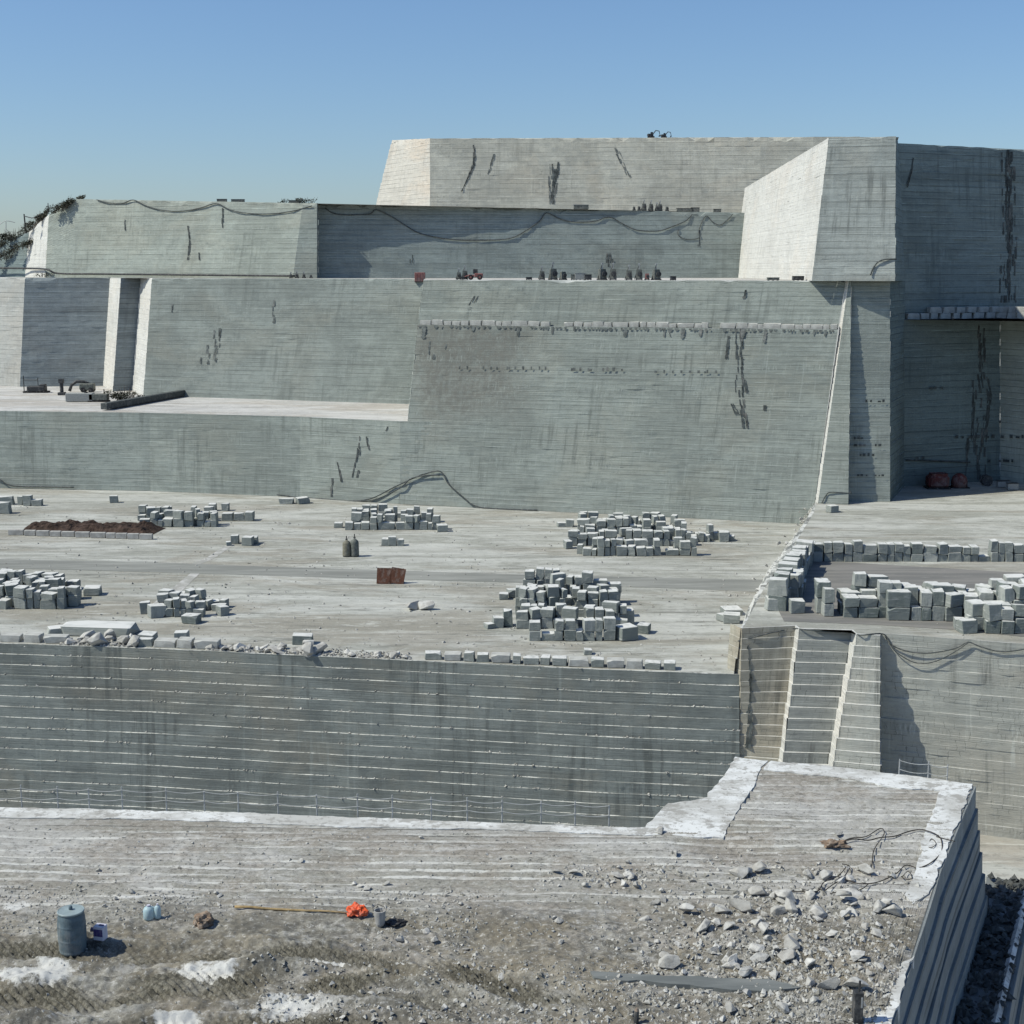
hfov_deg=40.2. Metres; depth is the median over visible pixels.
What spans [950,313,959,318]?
granite block
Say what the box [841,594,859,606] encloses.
granite block
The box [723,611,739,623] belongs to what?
granite block
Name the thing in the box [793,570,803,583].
granite block
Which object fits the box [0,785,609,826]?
metal railing
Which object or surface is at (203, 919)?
rock
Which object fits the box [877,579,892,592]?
granite block
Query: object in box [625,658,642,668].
granite block
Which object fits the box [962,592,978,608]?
granite block
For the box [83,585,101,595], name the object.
granite block
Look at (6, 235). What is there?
shrub
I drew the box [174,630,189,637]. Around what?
granite block
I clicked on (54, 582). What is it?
granite block
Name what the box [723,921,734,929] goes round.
rock
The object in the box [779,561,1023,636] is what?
yard bed
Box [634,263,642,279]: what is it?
sawing rig
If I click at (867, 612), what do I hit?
granite block
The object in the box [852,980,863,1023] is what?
marker post
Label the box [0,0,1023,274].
sky
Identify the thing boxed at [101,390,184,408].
steel boom
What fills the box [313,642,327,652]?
rock
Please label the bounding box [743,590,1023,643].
yard
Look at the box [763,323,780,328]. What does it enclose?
granite block
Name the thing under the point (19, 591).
granite block
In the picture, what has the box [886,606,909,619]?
granite block
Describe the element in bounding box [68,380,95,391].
excavator
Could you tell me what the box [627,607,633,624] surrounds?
granite block
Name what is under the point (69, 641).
rock
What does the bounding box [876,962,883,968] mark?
rock
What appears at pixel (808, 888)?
rock
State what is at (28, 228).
shrub
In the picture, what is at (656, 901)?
rock
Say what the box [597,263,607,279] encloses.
sawing rig
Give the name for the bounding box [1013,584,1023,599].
granite block
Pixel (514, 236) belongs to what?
hose
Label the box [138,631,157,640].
granite block
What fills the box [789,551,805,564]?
granite block
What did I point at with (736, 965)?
rock
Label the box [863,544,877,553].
granite block
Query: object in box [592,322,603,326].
granite block
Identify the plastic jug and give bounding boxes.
[143,904,154,920]
[154,903,160,918]
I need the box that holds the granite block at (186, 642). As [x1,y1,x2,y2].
[176,637,194,648]
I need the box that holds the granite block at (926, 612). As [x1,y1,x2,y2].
[918,603,931,620]
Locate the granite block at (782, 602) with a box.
[768,595,786,610]
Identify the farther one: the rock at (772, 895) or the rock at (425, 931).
the rock at (772, 895)
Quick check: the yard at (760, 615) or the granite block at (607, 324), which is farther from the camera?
the granite block at (607, 324)
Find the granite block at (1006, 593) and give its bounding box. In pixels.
[998,585,1014,601]
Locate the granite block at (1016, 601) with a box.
[1013,599,1023,603]
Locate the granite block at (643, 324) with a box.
[640,322,646,326]
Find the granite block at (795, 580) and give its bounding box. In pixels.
[790,573,800,587]
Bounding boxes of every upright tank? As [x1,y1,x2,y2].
[342,536,350,556]
[350,534,358,556]
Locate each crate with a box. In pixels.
[231,199,244,201]
[288,200,299,202]
[573,205,588,209]
[575,273,584,279]
[585,274,591,279]
[676,208,691,211]
[691,207,699,211]
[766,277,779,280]
[792,276,803,280]
[996,480,1010,487]
[1006,482,1018,489]
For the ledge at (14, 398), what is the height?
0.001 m
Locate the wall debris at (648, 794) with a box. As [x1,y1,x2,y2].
[0,653,739,826]
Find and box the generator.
[88,389,109,401]
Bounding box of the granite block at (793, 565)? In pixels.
[778,561,797,568]
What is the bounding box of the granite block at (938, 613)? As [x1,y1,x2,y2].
[931,605,944,620]
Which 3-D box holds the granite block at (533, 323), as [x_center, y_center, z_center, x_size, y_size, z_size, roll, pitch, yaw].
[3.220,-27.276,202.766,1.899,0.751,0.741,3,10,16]
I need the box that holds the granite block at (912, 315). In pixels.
[905,313,919,318]
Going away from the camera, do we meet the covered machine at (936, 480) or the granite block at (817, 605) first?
the granite block at (817, 605)
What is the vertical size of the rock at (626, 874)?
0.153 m
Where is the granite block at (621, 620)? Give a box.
[616,617,627,624]
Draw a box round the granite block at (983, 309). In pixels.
[976,306,988,311]
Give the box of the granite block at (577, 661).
[568,656,589,666]
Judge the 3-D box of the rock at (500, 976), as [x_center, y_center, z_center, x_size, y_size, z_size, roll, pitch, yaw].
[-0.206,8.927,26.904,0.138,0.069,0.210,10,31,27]
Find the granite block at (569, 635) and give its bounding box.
[563,628,575,640]
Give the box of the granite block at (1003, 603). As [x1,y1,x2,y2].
[983,600,1011,606]
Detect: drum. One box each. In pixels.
[57,904,86,956]
[979,474,992,485]
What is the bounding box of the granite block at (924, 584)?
[922,581,936,588]
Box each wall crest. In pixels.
[418,278,844,328]
[899,143,1023,312]
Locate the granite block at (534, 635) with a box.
[529,630,540,640]
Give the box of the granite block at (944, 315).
[938,313,950,318]
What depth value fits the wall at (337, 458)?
216.44 m
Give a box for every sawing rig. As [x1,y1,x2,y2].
[456,268,461,279]
[461,266,467,279]
[538,266,544,279]
[548,262,557,279]
[559,272,566,279]
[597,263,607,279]
[608,263,616,279]
[625,265,631,279]
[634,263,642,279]
[641,200,646,210]
[644,273,649,279]
[648,200,653,210]
[651,263,660,279]
[658,200,662,210]
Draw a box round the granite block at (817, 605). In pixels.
[814,596,821,612]
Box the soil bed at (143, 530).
[8,519,164,539]
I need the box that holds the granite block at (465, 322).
[461,321,469,324]
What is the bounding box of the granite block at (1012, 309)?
[1008,306,1017,312]
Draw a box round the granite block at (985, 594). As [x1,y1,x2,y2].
[976,587,993,600]
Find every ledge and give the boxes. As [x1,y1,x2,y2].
[0,277,804,280]
[0,386,417,421]
[317,203,675,211]
[905,318,1023,320]
[962,877,1023,1023]
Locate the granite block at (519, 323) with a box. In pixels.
[512,321,527,325]
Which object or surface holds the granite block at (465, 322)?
on the crest ledge
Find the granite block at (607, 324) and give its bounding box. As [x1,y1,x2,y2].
[604,322,612,326]
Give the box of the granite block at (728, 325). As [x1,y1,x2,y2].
[720,323,735,328]
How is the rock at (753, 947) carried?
on the bench at (164, 970)
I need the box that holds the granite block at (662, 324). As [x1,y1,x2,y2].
[656,322,668,327]
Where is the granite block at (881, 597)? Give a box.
[877,591,885,607]
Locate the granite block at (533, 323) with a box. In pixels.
[528,321,539,325]
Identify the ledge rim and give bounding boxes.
[991,890,1023,1022]
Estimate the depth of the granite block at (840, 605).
123.50 m
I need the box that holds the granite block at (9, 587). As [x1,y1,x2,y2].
[4,582,18,595]
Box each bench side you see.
[891,786,987,1023]
[986,876,1023,1023]
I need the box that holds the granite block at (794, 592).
[790,588,798,597]
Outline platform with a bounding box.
[0,488,802,673]
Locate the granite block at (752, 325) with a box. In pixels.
[748,323,757,328]
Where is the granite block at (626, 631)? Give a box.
[615,623,637,640]
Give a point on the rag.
(393, 922)
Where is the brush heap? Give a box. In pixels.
[102,389,144,399]
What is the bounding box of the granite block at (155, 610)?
[147,603,166,617]
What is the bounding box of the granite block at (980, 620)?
[964,614,983,629]
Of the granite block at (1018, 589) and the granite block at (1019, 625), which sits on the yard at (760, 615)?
the granite block at (1019, 625)
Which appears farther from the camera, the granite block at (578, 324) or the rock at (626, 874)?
the granite block at (578, 324)
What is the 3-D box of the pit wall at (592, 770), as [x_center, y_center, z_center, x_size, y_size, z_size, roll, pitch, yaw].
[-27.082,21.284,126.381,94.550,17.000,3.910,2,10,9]
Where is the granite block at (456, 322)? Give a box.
[452,321,460,324]
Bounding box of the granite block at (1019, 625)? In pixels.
[1013,617,1023,633]
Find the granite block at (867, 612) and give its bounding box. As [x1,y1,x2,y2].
[857,606,878,617]
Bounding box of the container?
[414,272,424,281]
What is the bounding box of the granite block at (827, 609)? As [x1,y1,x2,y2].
[821,602,833,615]
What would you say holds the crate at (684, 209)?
on the ledge at (437, 206)
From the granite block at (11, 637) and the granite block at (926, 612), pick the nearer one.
the granite block at (926, 612)
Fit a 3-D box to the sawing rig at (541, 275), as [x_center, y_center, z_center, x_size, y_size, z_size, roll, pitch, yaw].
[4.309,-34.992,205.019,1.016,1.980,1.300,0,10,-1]
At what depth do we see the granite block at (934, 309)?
202.84 m
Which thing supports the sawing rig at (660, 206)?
on the ledge at (437, 206)
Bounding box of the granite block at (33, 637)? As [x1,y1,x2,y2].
[24,632,43,642]
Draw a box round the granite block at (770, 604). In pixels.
[764,596,778,610]
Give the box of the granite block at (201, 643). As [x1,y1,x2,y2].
[194,638,220,648]
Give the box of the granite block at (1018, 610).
[1011,604,1023,616]
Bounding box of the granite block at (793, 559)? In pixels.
[782,556,800,567]
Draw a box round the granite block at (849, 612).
[842,606,857,617]
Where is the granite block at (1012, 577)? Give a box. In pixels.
[1003,574,1023,582]
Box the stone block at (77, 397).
[65,392,93,401]
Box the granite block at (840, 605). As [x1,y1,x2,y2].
[837,600,842,614]
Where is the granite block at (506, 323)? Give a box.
[502,321,511,325]
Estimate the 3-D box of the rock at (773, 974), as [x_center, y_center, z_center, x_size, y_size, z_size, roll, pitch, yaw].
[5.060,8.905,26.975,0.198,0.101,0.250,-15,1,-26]
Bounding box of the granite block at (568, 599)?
[566,595,571,604]
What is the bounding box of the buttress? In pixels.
[815,280,904,504]
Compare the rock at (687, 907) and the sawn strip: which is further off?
the rock at (687, 907)
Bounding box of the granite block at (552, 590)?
[547,584,559,597]
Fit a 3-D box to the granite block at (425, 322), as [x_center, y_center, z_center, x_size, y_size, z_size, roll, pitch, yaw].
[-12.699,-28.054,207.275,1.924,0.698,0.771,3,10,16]
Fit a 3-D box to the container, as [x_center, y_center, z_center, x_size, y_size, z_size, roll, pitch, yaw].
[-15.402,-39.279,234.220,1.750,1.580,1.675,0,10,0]
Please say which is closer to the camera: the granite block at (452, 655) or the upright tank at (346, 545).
the granite block at (452, 655)
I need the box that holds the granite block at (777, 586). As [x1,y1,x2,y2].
[767,577,787,595]
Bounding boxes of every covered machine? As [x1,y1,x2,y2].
[923,472,950,488]
[949,473,969,488]
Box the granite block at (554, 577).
[550,572,565,583]
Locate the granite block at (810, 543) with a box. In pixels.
[796,539,813,554]
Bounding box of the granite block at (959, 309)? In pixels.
[955,307,964,312]
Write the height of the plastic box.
0.312 m
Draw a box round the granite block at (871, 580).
[866,574,888,586]
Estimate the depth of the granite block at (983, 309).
205.89 m
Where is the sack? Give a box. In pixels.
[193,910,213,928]
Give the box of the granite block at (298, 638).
[292,633,312,644]
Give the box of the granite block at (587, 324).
[584,323,591,326]
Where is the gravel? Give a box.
[0,825,942,1023]
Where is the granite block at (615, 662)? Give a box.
[606,657,623,667]
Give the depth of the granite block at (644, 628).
132.75 m
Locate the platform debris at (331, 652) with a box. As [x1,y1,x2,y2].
[0,493,1011,669]
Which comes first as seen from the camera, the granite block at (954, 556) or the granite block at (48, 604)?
the granite block at (48, 604)
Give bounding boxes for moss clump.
[820,839,850,847]
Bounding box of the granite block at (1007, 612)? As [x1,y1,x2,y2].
[1002,606,1013,619]
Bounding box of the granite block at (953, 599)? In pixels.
[944,592,963,607]
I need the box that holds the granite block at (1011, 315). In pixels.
[1007,312,1016,318]
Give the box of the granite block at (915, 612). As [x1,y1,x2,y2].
[909,604,920,620]
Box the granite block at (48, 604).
[40,599,56,608]
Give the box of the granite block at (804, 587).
[803,579,805,592]
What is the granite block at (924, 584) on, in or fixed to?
on the granite block
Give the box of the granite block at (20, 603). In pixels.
[13,598,26,608]
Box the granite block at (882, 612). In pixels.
[877,606,885,617]
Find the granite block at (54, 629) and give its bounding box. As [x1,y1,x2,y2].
[47,625,62,633]
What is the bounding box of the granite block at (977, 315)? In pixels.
[972,312,983,317]
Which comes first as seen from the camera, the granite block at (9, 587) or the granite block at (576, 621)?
the granite block at (576, 621)
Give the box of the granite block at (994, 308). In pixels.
[989,306,999,311]
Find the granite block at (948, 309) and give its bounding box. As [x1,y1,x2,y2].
[941,307,954,312]
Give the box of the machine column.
[58,379,65,394]
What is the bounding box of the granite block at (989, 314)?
[984,312,994,317]
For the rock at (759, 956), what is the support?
on the gravel
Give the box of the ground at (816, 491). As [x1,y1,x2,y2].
[20,283,880,771]
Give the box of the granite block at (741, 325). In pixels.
[736,323,747,328]
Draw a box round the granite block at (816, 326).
[810,324,822,328]
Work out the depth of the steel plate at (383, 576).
153.95 m
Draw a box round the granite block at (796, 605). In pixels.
[788,598,804,613]
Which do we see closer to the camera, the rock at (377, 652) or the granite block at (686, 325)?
the rock at (377, 652)
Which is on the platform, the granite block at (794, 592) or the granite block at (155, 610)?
the granite block at (155, 610)
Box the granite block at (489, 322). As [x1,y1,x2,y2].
[482,320,495,325]
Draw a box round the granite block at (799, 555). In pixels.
[785,553,801,567]
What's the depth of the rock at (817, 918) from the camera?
29.39 m
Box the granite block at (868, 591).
[860,589,876,596]
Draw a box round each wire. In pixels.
[792,867,845,891]
[824,863,849,890]
[838,865,915,883]
[845,828,884,875]
[847,829,942,867]
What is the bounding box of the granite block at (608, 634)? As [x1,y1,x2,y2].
[603,629,615,639]
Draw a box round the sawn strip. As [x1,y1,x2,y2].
[590,971,800,993]
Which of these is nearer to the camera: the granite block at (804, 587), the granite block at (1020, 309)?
the granite block at (804, 587)
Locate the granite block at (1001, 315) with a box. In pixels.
[995,312,1007,317]
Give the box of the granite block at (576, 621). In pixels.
[561,617,578,628]
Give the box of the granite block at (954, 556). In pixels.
[947,552,961,561]
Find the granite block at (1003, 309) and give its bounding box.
[999,306,1008,312]
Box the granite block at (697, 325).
[694,323,700,327]
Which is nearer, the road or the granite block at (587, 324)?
the road
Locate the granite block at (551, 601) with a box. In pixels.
[547,597,559,605]
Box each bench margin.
[0,757,767,839]
[764,761,972,911]
[864,957,913,1023]
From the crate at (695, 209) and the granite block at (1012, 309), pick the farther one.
the crate at (695, 209)
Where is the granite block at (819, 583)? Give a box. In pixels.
[814,578,830,597]
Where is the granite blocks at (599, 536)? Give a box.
[0,495,1023,669]
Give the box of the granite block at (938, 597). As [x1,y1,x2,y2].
[930,588,944,605]
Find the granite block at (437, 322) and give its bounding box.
[431,319,443,324]
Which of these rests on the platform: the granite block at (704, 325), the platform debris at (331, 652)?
the platform debris at (331, 652)
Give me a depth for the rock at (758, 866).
31.80 m
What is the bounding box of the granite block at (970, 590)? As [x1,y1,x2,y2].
[966,588,974,591]
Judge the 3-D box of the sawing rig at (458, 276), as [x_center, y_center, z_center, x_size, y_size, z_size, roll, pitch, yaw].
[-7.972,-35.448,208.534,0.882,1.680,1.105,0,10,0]
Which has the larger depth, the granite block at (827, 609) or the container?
the container
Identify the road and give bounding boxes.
[0,559,762,591]
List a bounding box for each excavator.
[68,380,95,391]
[647,130,660,137]
[661,132,671,137]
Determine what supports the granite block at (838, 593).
on the granite block
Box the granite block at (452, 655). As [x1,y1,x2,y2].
[444,651,461,660]
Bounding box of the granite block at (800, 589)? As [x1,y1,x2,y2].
[798,584,803,597]
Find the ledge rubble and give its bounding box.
[953,872,1023,1023]
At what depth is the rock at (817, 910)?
29.64 m
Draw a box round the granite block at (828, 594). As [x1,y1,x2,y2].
[821,587,834,603]
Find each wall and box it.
[0,199,744,277]
[0,278,422,403]
[0,411,431,503]
[0,643,739,826]
[376,137,840,216]
[399,325,837,523]
[727,623,1023,839]
[904,318,1023,486]
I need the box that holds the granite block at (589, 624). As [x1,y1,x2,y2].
[582,617,595,631]
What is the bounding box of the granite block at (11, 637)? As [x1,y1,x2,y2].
[0,632,23,642]
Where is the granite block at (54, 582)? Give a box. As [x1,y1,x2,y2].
[45,577,61,586]
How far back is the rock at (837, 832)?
33.84 m
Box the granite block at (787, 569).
[777,567,792,572]
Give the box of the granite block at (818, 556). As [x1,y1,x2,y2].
[813,552,822,561]
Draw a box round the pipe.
[0,267,294,276]
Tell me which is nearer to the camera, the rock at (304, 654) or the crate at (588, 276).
the rock at (304, 654)
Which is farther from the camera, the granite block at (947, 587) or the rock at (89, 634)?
the rock at (89, 634)
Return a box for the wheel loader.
[462,269,482,279]
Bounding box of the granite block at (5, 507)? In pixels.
[0,501,11,513]
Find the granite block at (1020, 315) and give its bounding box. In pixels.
[1017,313,1023,318]
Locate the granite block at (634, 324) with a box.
[629,321,639,326]
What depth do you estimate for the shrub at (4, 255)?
289.00 m
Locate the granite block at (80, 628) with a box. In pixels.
[60,620,139,637]
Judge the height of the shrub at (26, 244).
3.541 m
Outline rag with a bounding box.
[384,918,407,926]
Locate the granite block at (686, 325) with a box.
[677,323,694,327]
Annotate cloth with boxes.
[346,902,367,916]
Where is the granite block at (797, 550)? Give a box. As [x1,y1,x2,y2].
[791,549,806,561]
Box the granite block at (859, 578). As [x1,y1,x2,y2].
[852,571,866,586]
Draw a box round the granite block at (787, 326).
[781,324,794,328]
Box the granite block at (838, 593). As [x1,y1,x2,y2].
[836,588,850,599]
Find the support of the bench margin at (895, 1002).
on the bench at (164, 970)
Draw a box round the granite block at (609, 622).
[603,616,615,629]
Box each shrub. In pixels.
[0,228,29,241]
[0,238,8,247]
[0,249,16,260]
[7,235,33,252]
[13,217,42,238]
[27,205,53,225]
[47,194,73,213]
[60,195,85,205]
[296,197,317,202]
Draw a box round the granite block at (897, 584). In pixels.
[891,580,901,588]
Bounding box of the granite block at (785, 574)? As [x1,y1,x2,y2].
[774,571,790,587]
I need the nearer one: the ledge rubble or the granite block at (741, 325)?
the ledge rubble
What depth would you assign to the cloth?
29.50 m
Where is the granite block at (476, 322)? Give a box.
[470,320,482,325]
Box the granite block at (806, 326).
[802,324,810,328]
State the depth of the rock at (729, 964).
27.29 m
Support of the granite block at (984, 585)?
on the granite block
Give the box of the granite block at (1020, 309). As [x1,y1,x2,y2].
[1016,307,1023,312]
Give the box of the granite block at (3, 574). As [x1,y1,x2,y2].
[0,571,7,580]
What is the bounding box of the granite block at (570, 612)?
[561,606,578,618]
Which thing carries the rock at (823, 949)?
on the bench at (164, 970)
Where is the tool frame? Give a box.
[23,376,49,392]
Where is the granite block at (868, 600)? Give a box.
[857,595,877,606]
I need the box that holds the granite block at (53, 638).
[43,634,69,642]
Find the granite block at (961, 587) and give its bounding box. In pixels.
[952,583,965,591]
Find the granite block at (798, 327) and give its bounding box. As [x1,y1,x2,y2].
[794,325,802,328]
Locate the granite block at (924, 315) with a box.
[919,313,928,318]
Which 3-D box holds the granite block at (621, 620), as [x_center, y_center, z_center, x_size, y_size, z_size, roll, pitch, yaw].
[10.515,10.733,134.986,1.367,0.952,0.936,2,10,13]
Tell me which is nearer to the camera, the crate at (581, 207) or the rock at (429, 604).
the rock at (429, 604)
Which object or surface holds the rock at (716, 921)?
on the bench at (164, 970)
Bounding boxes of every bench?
[0,762,972,1023]
[980,834,1023,883]
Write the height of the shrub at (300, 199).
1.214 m
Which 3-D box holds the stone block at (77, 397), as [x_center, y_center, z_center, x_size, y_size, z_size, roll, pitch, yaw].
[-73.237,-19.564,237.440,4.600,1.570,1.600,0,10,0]
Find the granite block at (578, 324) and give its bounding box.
[574,321,582,326]
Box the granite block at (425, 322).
[420,320,431,324]
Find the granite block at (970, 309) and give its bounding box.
[965,306,976,312]
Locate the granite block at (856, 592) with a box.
[840,590,860,600]
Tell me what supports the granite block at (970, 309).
on the granite block at (965, 315)
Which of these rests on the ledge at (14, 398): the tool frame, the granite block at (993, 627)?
the tool frame
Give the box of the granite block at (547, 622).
[541,617,552,628]
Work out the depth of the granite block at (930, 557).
150.21 m
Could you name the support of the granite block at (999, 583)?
on the granite block
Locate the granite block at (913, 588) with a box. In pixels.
[902,584,917,603]
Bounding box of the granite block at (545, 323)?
[541,322,550,325]
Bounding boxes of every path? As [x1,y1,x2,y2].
[153,573,198,603]
[191,544,233,563]
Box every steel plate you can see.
[376,568,391,583]
[390,567,405,583]
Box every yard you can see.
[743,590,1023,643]
[764,561,1023,589]
[791,481,1023,554]
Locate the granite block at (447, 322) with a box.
[444,321,451,324]
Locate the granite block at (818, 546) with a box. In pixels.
[814,542,822,551]
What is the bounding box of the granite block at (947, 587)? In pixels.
[926,582,953,591]
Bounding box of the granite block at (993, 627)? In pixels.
[983,619,1000,633]
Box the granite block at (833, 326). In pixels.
[830,324,837,328]
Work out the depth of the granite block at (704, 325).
195.73 m
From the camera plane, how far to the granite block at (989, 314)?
206.50 m
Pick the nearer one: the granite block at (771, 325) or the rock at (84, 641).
the rock at (84, 641)
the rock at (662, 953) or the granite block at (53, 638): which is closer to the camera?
the rock at (662, 953)
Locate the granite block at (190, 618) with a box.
[181,613,201,623]
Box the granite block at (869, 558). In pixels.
[862,553,876,561]
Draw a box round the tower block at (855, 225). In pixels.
[738,136,904,280]
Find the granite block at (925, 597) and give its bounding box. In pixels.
[919,589,932,606]
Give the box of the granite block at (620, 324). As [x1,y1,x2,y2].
[613,322,628,326]
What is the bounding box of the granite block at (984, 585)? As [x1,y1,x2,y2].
[975,583,992,591]
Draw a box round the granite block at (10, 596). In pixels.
[5,595,13,605]
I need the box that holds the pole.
[235,905,346,913]
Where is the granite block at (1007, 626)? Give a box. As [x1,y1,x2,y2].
[1000,620,1014,633]
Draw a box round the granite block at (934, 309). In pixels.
[926,307,941,312]
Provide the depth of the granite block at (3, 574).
149.62 m
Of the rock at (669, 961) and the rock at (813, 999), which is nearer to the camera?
the rock at (813, 999)
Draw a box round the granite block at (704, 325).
[701,322,708,327]
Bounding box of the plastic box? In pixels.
[90,923,107,940]
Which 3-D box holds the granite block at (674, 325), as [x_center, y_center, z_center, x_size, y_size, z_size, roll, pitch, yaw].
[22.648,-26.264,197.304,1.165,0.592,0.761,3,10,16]
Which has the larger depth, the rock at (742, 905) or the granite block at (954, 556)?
the granite block at (954, 556)
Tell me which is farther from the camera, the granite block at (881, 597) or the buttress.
the buttress
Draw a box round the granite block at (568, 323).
[564,322,573,325]
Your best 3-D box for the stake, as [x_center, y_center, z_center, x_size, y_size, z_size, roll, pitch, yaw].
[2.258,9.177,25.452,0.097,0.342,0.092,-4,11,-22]
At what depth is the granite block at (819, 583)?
123.73 m
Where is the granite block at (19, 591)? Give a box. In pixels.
[13,585,29,598]
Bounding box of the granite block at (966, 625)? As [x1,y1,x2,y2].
[956,617,977,633]
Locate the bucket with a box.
[372,904,385,926]
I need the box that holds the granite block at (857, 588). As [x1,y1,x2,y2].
[851,584,865,591]
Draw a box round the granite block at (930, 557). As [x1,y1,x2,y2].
[923,552,937,561]
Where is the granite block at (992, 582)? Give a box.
[988,578,1004,589]
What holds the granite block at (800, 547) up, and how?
on the granite block
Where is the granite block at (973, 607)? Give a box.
[964,599,984,615]
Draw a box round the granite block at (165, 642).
[153,637,178,647]
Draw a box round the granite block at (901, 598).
[886,588,911,607]
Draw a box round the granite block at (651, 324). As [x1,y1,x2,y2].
[647,322,655,327]
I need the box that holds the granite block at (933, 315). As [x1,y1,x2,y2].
[929,313,937,318]
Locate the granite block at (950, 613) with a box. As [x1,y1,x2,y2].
[944,606,961,620]
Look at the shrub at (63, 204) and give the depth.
274.14 m
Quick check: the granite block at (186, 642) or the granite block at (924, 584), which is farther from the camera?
the granite block at (186, 642)
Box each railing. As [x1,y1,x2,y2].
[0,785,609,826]
[23,207,48,232]
[898,759,947,779]
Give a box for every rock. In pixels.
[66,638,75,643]
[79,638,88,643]
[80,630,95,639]
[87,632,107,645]
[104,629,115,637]
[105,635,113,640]
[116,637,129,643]
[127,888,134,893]
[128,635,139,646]
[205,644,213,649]
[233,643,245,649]
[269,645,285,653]
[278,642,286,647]
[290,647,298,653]
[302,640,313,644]
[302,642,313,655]
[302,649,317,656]
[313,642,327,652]
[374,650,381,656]
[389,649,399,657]
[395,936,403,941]
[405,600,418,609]
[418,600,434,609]
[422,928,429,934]
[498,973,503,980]
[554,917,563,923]
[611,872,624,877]
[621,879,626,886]
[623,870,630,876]
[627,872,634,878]
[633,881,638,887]
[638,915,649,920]
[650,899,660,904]
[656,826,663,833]
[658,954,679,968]
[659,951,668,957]
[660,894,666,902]
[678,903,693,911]
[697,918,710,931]
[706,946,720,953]
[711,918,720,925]
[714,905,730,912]
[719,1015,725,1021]
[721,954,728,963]
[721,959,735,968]
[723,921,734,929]
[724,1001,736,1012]
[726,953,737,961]
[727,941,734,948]
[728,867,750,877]
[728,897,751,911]
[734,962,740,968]
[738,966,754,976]
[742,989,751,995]
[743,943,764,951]
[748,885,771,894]
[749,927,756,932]
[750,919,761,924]
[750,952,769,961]
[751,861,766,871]
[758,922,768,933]
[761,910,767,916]
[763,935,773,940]
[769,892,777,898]
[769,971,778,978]
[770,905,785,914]
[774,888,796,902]
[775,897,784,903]
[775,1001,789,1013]
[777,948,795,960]
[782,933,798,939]
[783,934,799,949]
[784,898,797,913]
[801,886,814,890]
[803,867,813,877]
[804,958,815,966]
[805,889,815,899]
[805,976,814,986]
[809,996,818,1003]
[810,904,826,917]
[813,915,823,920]
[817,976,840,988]
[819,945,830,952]
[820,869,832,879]
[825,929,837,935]
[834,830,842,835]
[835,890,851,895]
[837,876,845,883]
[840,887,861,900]
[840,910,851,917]
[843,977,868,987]
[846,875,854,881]
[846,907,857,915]
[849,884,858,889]
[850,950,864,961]
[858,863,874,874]
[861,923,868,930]
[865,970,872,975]
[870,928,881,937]
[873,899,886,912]
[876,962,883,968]
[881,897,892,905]
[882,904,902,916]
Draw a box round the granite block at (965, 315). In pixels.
[960,313,971,318]
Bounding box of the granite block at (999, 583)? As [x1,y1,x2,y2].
[996,580,1010,595]
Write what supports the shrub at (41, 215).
on the second terrace wall at (88, 236)
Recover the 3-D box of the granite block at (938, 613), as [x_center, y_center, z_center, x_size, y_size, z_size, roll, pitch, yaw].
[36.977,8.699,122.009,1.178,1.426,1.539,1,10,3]
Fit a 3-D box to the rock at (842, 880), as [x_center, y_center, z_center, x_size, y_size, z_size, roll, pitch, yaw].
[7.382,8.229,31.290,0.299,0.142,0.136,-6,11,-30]
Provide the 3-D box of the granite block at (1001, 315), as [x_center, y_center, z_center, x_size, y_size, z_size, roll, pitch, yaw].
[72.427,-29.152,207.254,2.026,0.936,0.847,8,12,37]
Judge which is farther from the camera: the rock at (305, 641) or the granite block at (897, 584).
the rock at (305, 641)
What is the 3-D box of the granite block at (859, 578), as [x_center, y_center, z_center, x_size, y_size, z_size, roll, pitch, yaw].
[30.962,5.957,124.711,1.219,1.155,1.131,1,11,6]
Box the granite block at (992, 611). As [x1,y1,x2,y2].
[983,601,1002,621]
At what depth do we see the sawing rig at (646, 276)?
200.53 m
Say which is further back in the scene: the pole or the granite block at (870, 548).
the granite block at (870, 548)
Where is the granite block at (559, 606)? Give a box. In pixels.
[555,603,566,615]
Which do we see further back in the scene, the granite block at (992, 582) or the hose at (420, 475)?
the hose at (420, 475)
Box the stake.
[633,1008,638,1023]
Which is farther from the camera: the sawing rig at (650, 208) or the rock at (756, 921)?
the sawing rig at (650, 208)
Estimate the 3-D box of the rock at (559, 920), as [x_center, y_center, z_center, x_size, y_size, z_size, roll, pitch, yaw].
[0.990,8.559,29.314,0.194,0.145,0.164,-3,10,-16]
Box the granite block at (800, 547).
[792,546,806,549]
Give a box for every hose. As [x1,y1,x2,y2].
[0,479,73,487]
[97,199,311,213]
[277,470,536,510]
[325,208,691,240]
[350,475,439,501]
[677,214,732,239]
[738,628,1023,653]
[822,491,851,502]
[870,258,896,274]
[885,636,967,663]
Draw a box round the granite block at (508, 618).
[503,608,512,626]
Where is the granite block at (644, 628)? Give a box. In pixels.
[637,622,650,633]
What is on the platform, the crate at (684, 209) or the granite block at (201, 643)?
the granite block at (201, 643)
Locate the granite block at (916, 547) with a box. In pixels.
[910,542,922,553]
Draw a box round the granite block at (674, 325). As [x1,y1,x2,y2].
[668,323,676,327]
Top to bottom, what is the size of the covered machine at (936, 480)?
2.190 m
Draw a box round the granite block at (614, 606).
[602,600,619,614]
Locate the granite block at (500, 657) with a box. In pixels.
[491,652,510,662]
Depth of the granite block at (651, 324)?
197.77 m
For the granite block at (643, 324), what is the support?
on the crest ledge
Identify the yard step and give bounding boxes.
[734,502,815,668]

